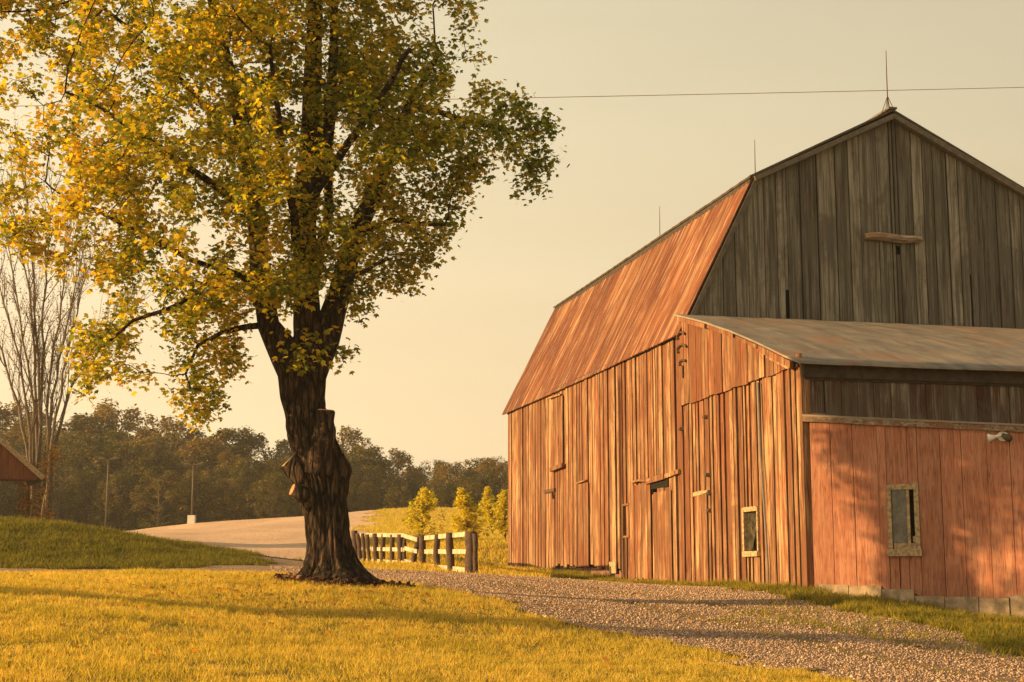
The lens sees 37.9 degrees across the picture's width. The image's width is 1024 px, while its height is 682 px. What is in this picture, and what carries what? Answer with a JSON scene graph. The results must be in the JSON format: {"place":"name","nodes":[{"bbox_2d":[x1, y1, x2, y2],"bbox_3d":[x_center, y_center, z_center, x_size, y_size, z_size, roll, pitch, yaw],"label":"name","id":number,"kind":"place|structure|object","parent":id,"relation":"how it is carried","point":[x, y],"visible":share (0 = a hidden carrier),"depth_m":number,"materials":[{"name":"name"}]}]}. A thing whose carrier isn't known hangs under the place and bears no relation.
{"place":"outdoors","nodes":[
{"label":"outdoors","id":0,"kind":"place"},
{"bbox_2d":[0,514,301,569],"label":"bank grass","id":1,"kind":"structure","parent":0,"point":[149,551],"depth_m":35.06,"materials":[{"name":"green plant"}]},
{"bbox_2d":[0,510,1021,681],"bbox_3d":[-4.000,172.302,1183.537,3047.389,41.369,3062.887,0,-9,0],"label":"ground","id":2,"kind":"structure","parent":0,"point":[553,627],"depth_m":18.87,"materials":[{"name":"yellow plant"}]},
{"bbox_2d":[0,477,24,517],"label":"tree","id":3,"kind":"object","parent":2,"relation":"on","point":[14,496],"visible":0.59,"depth_m":143.47,"materials":[{"name":"green plant"}]},
{"bbox_2d":[0,409,25,441],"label":"tree","id":4,"kind":"object","parent":2,"relation":"on","point":[1,426],"visible":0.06,"depth_m":179.13,"materials":[{"name":"green plant"}]},
{"bbox_2d":[0,437,28,516],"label":"tree","id":5,"kind":"object","parent":2,"relation":"on","point":[21,450],"visible":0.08,"depth_m":156.07,"materials":[{"name":"green plant"}]},
{"bbox_2d":[0,436,44,486],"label":"house","id":6,"kind":"structure","parent":2,"relation":"on","point":[14,463],"depth_m":59.58,"materials":[{"name":"wood"}]},
{"bbox_2d":[0,400,44,435],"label":"tree","id":7,"kind":"object","parent":2,"relation":"on","point":[3,413],"visible":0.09,"depth_m":179.17,"materials":[{"name":"green plant"}]},
{"bbox_2d":[0,426,45,513],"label":"tree","id":8,"kind":"object","parent":2,"relation":"on","point":[15,438],"visible":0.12,"depth_m":163.61,"materials":[{"name":"green plant"}]},
{"bbox_2d":[0,453,58,515],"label":"tree","id":9,"kind":"object","parent":2,"relation":"on","point":[13,511],"visible":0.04,"depth_m":149.84,"materials":[{"name":"green plant"}]},
{"bbox_2d":[13,482,46,518],"bbox_3d":[-20.125,6.867,62.243,1.517,2.479,1.679,0,-9,0],"label":"sapling","id":10,"kind":"object","parent":2,"relation":"on","point":[27,500],"visible":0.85,"depth_m":62.20,"materials":[{"name":"brown plant"}]},
{"bbox_2d":[1,421,60,443],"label":"tree","id":11,"kind":"object","parent":2,"relation":"on","point":[17,427],"visible":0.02,"depth_m":175.98,"materials":[{"name":"green plant"}]},
{"bbox_2d":[9,482,55,517],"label":"tree","id":12,"kind":"object","parent":2,"relation":"on","point":[25,493],"visible":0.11,"depth_m":144.91,"materials":[{"name":"green plant"}]},
{"bbox_2d":[27,441,63,519],"bbox_3d":[-19.455,6.150,62.219,1.340,3.990,1.445,-3,-9,20],"label":"sapling","id":13,"kind":"object","parent":2,"relation":"on","point":[50,494],"visible":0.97,"depth_m":62.31,"materials":[{"name":"brown plant"}]},
{"bbox_2d":[18,436,100,520],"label":"tree","id":14,"kind":"object","parent":2,"relation":"on","point":[59,446],"visible":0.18,"depth_m":145.26,"materials":[{"name":"green plant"}]},
{"bbox_2d":[17,412,113,515],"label":"tree","id":15,"kind":"object","parent":2,"relation":"on","point":[86,419],"visible":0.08,"depth_m":165.19,"materials":[{"name":"green plant"}]},
{"bbox_2d":[40,463,91,523],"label":"tree","id":16,"kind":"object","parent":2,"relation":"on","point":[72,474],"visible":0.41,"depth_m":135.04,"materials":[{"name":"green plant"}]},
{"bbox_2d":[53,430,106,521],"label":"tree","id":17,"kind":"object","parent":2,"relation":"on","point":[88,442],"visible":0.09,"depth_m":154.97,"materials":[{"name":"green plant"}]},
{"bbox_2d":[0,116,160,520],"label":"bare tree","id":18,"kind":"object","parent":2,"relation":"on","point":[35,433],"visible":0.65,"depth_m":66.45,"materials":[{"name":"brown plant"}]},
{"bbox_2d":[53,417,110,497],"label":"tree","id":19,"kind":"object","parent":2,"relation":"on","point":[90,428],"visible":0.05,"depth_m":166.70,"materials":[{"name":"green plant"}]},
{"bbox_2d":[54,471,115,525],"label":"tree","id":20,"kind":"object","parent":2,"relation":"on","point":[80,504],"visible":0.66,"depth_m":135.88,"materials":[{"name":"green plant"}]},
{"bbox_2d":[53,445,136,530],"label":"tree","id":21,"kind":"object","parent":2,"relation":"on","point":[90,452],"visible":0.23,"depth_m":143.70,"materials":[{"name":"green plant"}]},
{"bbox_2d":[98,457,118,527],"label":"lamp post","id":22,"kind":"object","parent":2,"relation":"on","point":[103,458],"visible":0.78,"depth_m":111.62,"materials":[{"name":"metal"}]},
{"bbox_2d":[80,428,137,518],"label":"tree","id":23,"kind":"object","parent":2,"relation":"on","point":[114,435],"visible":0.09,"depth_m":158.20,"materials":[{"name":"green plant"}]},
{"bbox_2d":[77,398,146,526],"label":"tree","id":24,"kind":"object","parent":2,"relation":"on","point":[103,410],"visible":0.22,"depth_m":168.09,"materials":[{"name":"green plant"}]},
{"bbox_2d":[87,473,142,530],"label":"tree","id":25,"kind":"object","parent":2,"relation":"on","point":[111,503],"visible":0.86,"depth_m":134.49,"materials":[{"name":"green plant"}]},
{"bbox_2d":[81,438,168,530],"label":"tree","id":26,"kind":"object","parent":2,"relation":"on","point":[118,450],"visible":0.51,"depth_m":142.56,"materials":[{"name":"green plant"}]},
{"bbox_2d":[103,436,170,529],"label":"tree","id":27,"kind":"object","parent":2,"relation":"on","point":[146,441],"visible":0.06,"depth_m":156.52,"materials":[{"name":"green plant"}]},
{"bbox_2d":[119,427,174,493],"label":"tree","id":28,"kind":"object","parent":2,"relation":"on","point":[143,433],"visible":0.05,"depth_m":164.91,"materials":[{"name":"green plant"}]},
{"bbox_2d":[128,468,190,529],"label":"tree","id":29,"kind":"object","parent":2,"relation":"on","point":[170,497],"visible":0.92,"depth_m":132.60,"materials":[{"name":"green plant"}]},
{"bbox_2d":[129,450,195,526],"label":"tree","id":30,"kind":"object","parent":2,"relation":"on","point":[171,462],"visible":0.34,"depth_m":144.78,"materials":[{"name":"green plant"}]},
{"bbox_2d":[122,414,202,509],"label":"tree","id":31,"kind":"object","parent":2,"relation":"on","point":[174,427],"visible":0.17,"depth_m":164.60,"materials":[{"name":"green plant"}]},
{"bbox_2d":[127,431,211,529],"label":"tree","id":32,"kind":"object","parent":2,"relation":"on","point":[162,440],"visible":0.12,"depth_m":156.09,"materials":[{"name":"green plant"}]},
{"bbox_2d":[164,433,207,515],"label":"tree","id":33,"kind":"object","parent":2,"relation":"on","point":[187,440],"visible":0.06,"depth_m":165.95,"materials":[{"name":"green plant"}]},
{"bbox_2d":[163,461,214,524],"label":"tree","id":34,"kind":"object","parent":2,"relation":"on","point":[201,467],"visible":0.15,"depth_m":146.02,"materials":[{"name":"green plant"}]},
{"bbox_2d":[171,470,227,523],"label":"tree","id":35,"kind":"object","parent":2,"relation":"on","point":[198,508],"visible":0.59,"depth_m":136.02,"materials":[{"name":"green plant"}]},
{"bbox_2d":[170,434,234,524],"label":"tree","id":36,"kind":"object","parent":2,"relation":"on","point":[189,449],"visible":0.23,"depth_m":154.50,"materials":[{"name":"green plant"}]},
{"bbox_2d":[178,426,252,507],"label":"tree","id":37,"kind":"object","parent":2,"relation":"on","point":[224,434],"visible":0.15,"depth_m":164.92,"materials":[{"name":"green plant"}]},
{"bbox_2d":[200,465,242,521],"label":"tree","id":38,"kind":"object","parent":2,"relation":"on","point":[218,472],"visible":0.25,"depth_m":143.22,"materials":[{"name":"green plant"}]},
{"bbox_2d":[194,453,257,519],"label":"tree","id":39,"kind":"object","parent":2,"relation":"on","point":[236,459],"visible":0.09,"depth_m":152.52,"materials":[{"name":"green plant"}]},
{"bbox_2d":[204,477,251,521],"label":"tree","id":40,"kind":"object","parent":2,"relation":"on","point":[222,499],"visible":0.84,"depth_m":133.98,"materials":[{"name":"green plant"}]},
{"bbox_2d":[204,425,272,503],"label":"tree","id":41,"kind":"object","parent":2,"relation":"on","point":[247,434],"visible":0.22,"depth_m":166.32,"materials":[{"name":"green plant"}]},
{"bbox_2d":[225,458,265,519],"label":"tree","id":42,"kind":"object","parent":2,"relation":"on","point":[249,479],"visible":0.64,"depth_m":141.73,"materials":[{"name":"green plant"}]},
{"bbox_2d":[225,457,273,519],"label":"tree","id":43,"kind":"object","parent":2,"relation":"on","point":[253,476],"visible":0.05,"depth_m":156.09,"materials":[{"name":"green plant"}]},
{"bbox_2d":[124,510,380,560],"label":"gravel lot","id":44,"kind":"structure","parent":2,"relation":"on","point":[283,537],"depth_m":80.12,"materials":[{"name":"beige gravel"}]},
{"bbox_2d":[184,463,202,523],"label":"lamp post","id":45,"kind":"object","parent":44,"relation":"on","point":[191,518],"visible":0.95,"depth_m":119.35,"materials":[{"name":"metal"}]},
{"bbox_2d":[228,432,291,512],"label":"tree","id":46,"kind":"object","parent":2,"relation":"on","point":[282,448],"visible":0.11,"depth_m":168.57,"materials":[{"name":"green plant"}]},
{"bbox_2d":[253,473,293,518],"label":"tree","id":47,"kind":"object","parent":2,"relation":"on","point":[277,479],"visible":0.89,"depth_m":132.28,"materials":[{"name":"green plant"}]},
{"bbox_2d":[257,455,291,509],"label":"tree","id":48,"kind":"object","parent":2,"relation":"on","point":[283,460],"visible":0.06,"depth_m":154.89,"materials":[{"name":"green plant"}]},
{"bbox_2d":[254,463,299,517],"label":"tree","id":49,"kind":"object","parent":2,"relation":"on","point":[271,468],"visible":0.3,"depth_m":141.70,"materials":[{"name":"green plant"}]},
{"bbox_2d":[270,451,290,510],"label":"tree","id":50,"kind":"object","parent":2,"relation":"on","point":[275,458],"visible":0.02,"depth_m":169.02,"materials":[{"name":"green plant"}]},
{"bbox_2d":[0,0,569,583],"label":"maple tree","id":51,"kind":"object","parent":2,"relation":"on","point":[316,468],"visible":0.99,"depth_m":23.97,"materials":[{"name":"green plant"}]},
{"bbox_2d":[284,485,303,516],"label":"tree","id":52,"kind":"object","parent":2,"relation":"on","point":[293,512],"visible":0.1,"depth_m":133.41,"materials":[{"name":"green plant"}]},
{"bbox_2d":[273,572,415,587],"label":"bark mulch","id":53,"kind":"object","parent":2,"relation":"on","point":[356,581],"visible":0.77,"depth_m":23.51,"materials":[{"name":"brown wood"}]},
{"bbox_2d":[340,445,359,508],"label":"tree","id":54,"kind":"object","parent":2,"relation":"on","point":[343,451],"visible":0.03,"depth_m":157.88,"materials":[{"name":"green plant"}]},
{"bbox_2d":[347,483,354,510],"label":"tree","id":55,"kind":"object","parent":2,"relation":"on","point":[350,492],"visible":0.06,"depth_m":133.01,"materials":[{"name":"green plant"}]},
{"bbox_2d":[335,425,372,482],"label":"tree","id":56,"kind":"object","parent":2,"relation":"on","point":[349,435],"visible":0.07,"depth_m":166.48,"materials":[{"name":"green plant"}]},
{"bbox_2d":[347,464,365,511],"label":"tree","id":57,"kind":"object","parent":2,"relation":"on","point":[352,485],"visible":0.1,"depth_m":144.05,"materials":[{"name":"green plant"}]},
{"bbox_2d":[347,466,382,511],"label":"tree","id":58,"kind":"object","parent":2,"relation":"on","point":[367,470],"visible":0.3,"depth_m":144.92,"materials":[{"name":"green plant"}]},
{"bbox_2d":[349,451,383,508],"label":"tree","id":59,"kind":"object","parent":2,"relation":"on","point":[364,466],"visible":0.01,"depth_m":165.64,"materials":[{"name":"green plant"}]},
{"bbox_2d":[355,481,379,510],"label":"wood tree","id":60,"kind":"object","parent":2,"relation":"on","point":[362,489],"visible":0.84,"depth_m":134.76,"materials":[{"name":"green plant"}]},
{"bbox_2d":[344,445,401,509],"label":"tree","id":61,"kind":"object","parent":2,"relation":"on","point":[380,464],"visible":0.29,"depth_m":154.97,"materials":[{"name":"green plant"}]},
{"bbox_2d":[369,471,402,507],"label":"tree","id":62,"kind":"object","parent":2,"relation":"on","point":[390,477],"visible":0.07,"depth_m":157.96,"materials":[{"name":"green plant"}]},
{"bbox_2d":[370,478,407,508],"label":"wood tree","id":63,"kind":"object","parent":2,"relation":"on","point":[385,482],"visible":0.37,"depth_m":144.17,"materials":[{"name":"green plant"}]},
{"bbox_2d":[365,448,424,505],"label":"tree","id":64,"kind":"object","parent":2,"relation":"on","point":[400,460],"visible":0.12,"depth_m":166.37,"materials":[{"name":"green plant"}]},
{"bbox_2d":[382,486,413,508],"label":"wood tree","id":65,"kind":"object","parent":2,"relation":"on","point":[393,503],"visible":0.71,"depth_m":137.89,"materials":[{"name":"green plant"}]},
{"bbox_2d":[393,470,428,507],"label":"tree","id":66,"kind":"object","parent":2,"relation":"on","point":[417,478],"visible":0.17,"depth_m":158.73,"materials":[{"name":"green plant"}]},
{"bbox_2d":[400,481,423,505],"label":"wood tree","id":67,"kind":"object","parent":2,"relation":"on","point":[412,486],"visible":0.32,"depth_m":146.82,"materials":[{"name":"green plant"}]},
{"bbox_2d":[395,464,429,499],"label":"tree","id":68,"kind":"object","parent":2,"relation":"on","point":[407,469],"visible":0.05,"depth_m":169.60,"materials":[{"name":"green plant"}]},
{"bbox_2d":[351,530,477,573],"bbox_3d":[-3.394,6.692,47.097,0.436,1.912,18.130,3,-9,-16],"label":"fence","id":69,"kind":"object","parent":2,"relation":"on","point":[470,551],"visible":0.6,"depth_m":44.24,"materials":[{"name":"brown wood"}]},
{"bbox_2d":[400,487,446,536],"bbox_3d":[-3.732,7.277,61.628,1.769,2.520,1.892,-5,-10,31],"label":"young tree","id":70,"kind":"object","parent":2,"relation":"on","point":[424,502],"visible":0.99,"depth_m":61.50,"materials":[{"name":"yellow plant"}]},
{"bbox_2d":[412,459,455,504],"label":"tree","id":71,"kind":"object","parent":2,"relation":"on","point":[428,467],"visible":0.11,"depth_m":165.29,"materials":[{"name":"green plant"}]},
{"bbox_2d":[427,483,449,507],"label":"wood tree","id":72,"kind":"object","parent":2,"relation":"on","point":[439,493],"visible":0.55,"depth_m":132.93,"materials":[{"name":"green plant"}]},
{"bbox_2d":[421,464,469,508],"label":"tree","id":73,"kind":"object","parent":2,"relation":"on","point":[444,477],"visible":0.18,"depth_m":154.40,"materials":[{"name":"green plant"}]},
{"bbox_2d":[435,482,457,507],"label":"wood tree","id":74,"kind":"object","parent":2,"relation":"on","point":[449,488],"visible":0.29,"depth_m":146.35,"materials":[{"name":"green plant"}]},
{"bbox_2d":[351,506,557,577],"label":"field grass","id":75,"kind":"structure","parent":2,"relation":"on","point":[390,525],"depth_m":59.02,"materials":[{"name":"yellow plant"}]},
{"bbox_2d":[436,459,473,502],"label":"tree","id":76,"kind":"object","parent":2,"relation":"on","point":[458,466],"visible":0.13,"depth_m":165.41,"materials":[{"name":"green plant"}]},
{"bbox_2d":[454,469,482,491],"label":"tree","id":77,"kind":"object","parent":2,"relation":"on","point":[470,474],"visible":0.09,"depth_m":157.67,"materials":[{"name":"green plant"}]},
{"bbox_2d":[450,487,489,539],"bbox_3d":[-1.624,6.922,57.623,1.617,2.551,1.488,0,-9,0],"label":"young tree","id":78,"kind":"object","parent":2,"relation":"on","point":[463,500],"visible":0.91,"depth_m":57.48,"materials":[{"name":"yellow plant"}]},
{"bbox_2d":[450,475,496,507],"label":"tree","id":79,"kind":"object","parent":2,"relation":"on","point":[465,482],"visible":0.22,"depth_m":143.97,"materials":[{"name":"green plant"}]},
{"bbox_2d":[466,483,483,507],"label":"wood tree","id":80,"kind":"object","parent":2,"relation":"on","point":[474,492],"visible":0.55,"depth_m":133.98,"materials":[{"name":"green plant"}]},
{"bbox_2d":[464,456,501,493],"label":"tree","id":81,"kind":"object","parent":2,"relation":"on","point":[474,461],"visible":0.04,"depth_m":166.13,"materials":[{"name":"green plant"}]},
{"bbox_2d":[478,486,501,532],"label":"young tree","id":82,"kind":"object","parent":2,"relation":"on","point":[487,499],"visible":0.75,"depth_m":75.44,"materials":[{"name":"yellow plant"}]},
{"bbox_2d":[472,456,507,503],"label":"tree","id":83,"kind":"object","parent":2,"relation":"on","point":[488,465],"visible":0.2,"depth_m":157.30,"materials":[{"name":"green plant"}]},
{"bbox_2d":[475,470,507,502],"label":"tree","id":84,"kind":"object","parent":2,"relation":"on","point":[491,474],"visible":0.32,"depth_m":144.59,"materials":[{"name":"green plant"}]},
{"bbox_2d":[486,489,507,537],"bbox_3d":[-0.311,7.473,63.569,1.618,2.337,1.320,3,-9,-18],"label":"young tree","id":85,"kind":"object","parent":2,"relation":"on","point":[501,523],"visible":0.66,"depth_m":63.45,"materials":[{"name":"yellow plant"}]},
{"bbox_2d":[495,484,507,499],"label":"tree","id":86,"kind":"object","parent":2,"relation":"on","point":[503,487],"visible":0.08,"depth_m":136.42,"materials":[{"name":"green plant"}]},
{"bbox_2d":[498,468,507,492],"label":"tree","id":87,"kind":"object","parent":2,"relation":"on","point":[500,485],"visible":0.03,"depth_m":154.82,"materials":[{"name":"green plant"}]},
{"bbox_2d":[0,555,1023,681],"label":"gravel drive","id":88,"kind":"structure","parent":2,"relation":"on","point":[283,562],"depth_m":21.97,"materials":[{"name":"grey gravel"}]},
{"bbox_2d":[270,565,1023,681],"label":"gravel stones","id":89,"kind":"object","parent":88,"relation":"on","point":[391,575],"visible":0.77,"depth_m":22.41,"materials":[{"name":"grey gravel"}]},
{"bbox_2d":[3,567,1022,681],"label":"fallen leaves","id":90,"kind":"object","parent":2,"relation":"on","point":[605,658],"visible":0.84,"depth_m":20.68,"materials":[{"name":"yellow plant"}]},
{"bbox_2d":[502,56,1023,617],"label":"barn","id":91,"kind":"structure","parent":2,"relation":"on","point":[802,368],"depth_m":35.39,"materials":[{"name":"wood"}]},
{"bbox_2d":[548,394,564,471],"bbox_3d":[1.322,2.764,45.176,0.110,2.320,1.709,2,-9,-13],"label":"loft door","id":92,"kind":"structure","parent":91,"relation":"in","point":[557,463],"depth_m":45.14,"materials":[{"name":"brown wood"}]},
{"bbox_2d":[622,503,629,537],"bbox_3d":[2.966,4.619,38.373,0.130,0.870,0.626,2,-9,-13],"label":"window","id":93,"kind":"structure","parent":91,"relation":"in","point":[625,509],"depth_m":38.54,"materials":[{"name":"brown wood"}]},
{"bbox_2d":[632,483,651,578],"bbox_3d":[3.220,4.728,36.992,0.032,2.336,1.401,2,-9,-13],"label":"door","id":94,"kind":"structure","parent":91,"relation":"in","point":[641,494],"depth_m":36.94,"materials":[{"name":"brown wood"}]},
{"bbox_2d":[653,490,672,581],"bbox_3d":[3.587,4.649,35.452,0.026,2.148,1.250,2,-9,-13],"label":"door","id":95,"kind":"structure","parent":91,"relation":"in","point":[662,500],"depth_m":35.41,"materials":[{"name":"brown wood"}]},
{"bbox_2d":[693,490,708,582],"bbox_3d":[4.193,4.346,32.924,0.070,2.080,0.948,2,-9,-13],"label":"door","id":96,"kind":"structure","parent":91,"relation":"in","point":[702,551],"depth_m":32.89,"materials":[{"name":"brown wood"}]},
{"bbox_2d":[741,506,760,556],"bbox_3d":[4.881,3.872,30.295,0.160,1.002,0.826,2,-9,-13],"label":"window","id":97,"kind":"structure","parent":91,"relation":"in","point":[750,515],"depth_m":30.44,"materials":[{"name":"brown wood"}]},
{"bbox_2d":[886,482,921,555],"bbox_3d":[7.185,3.264,27.252,0.614,1.326,0.530,-4,-10,23],"label":"window","id":98,"kind":"structure","parent":91,"relation":"in","point":[903,509],"depth_m":27.11,"materials":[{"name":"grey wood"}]},
{"bbox_3d":[-21.498,-0.585,33.496,0.295,10.192,0.290,0,-9,0],"label":"utility pole","id":99,"kind":"object","parent":2,"relation":"on","visible":0},
{"bbox_2d":[0,87,1023,106],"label":"overhead wire","id":100,"kind":"object","parent":99,"relation":"attached to","point":[704,94],"visible":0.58,"depth_m":34.29,"materials":[{"name":"black metal"}]},
{"bbox_2d":[0,0,1023,480],"label":"sky","id":101,"kind":"structure","parent":0,"point":[436,374],"materials":[{"name":"beige"}]},
{"bbox_2d":[523,565,1023,661],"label":"verge grass","id":102,"kind":"structure","parent":0,"point":[999,633],"depth_m":24.87,"materials":[{"name":"green plant"}]}
]}

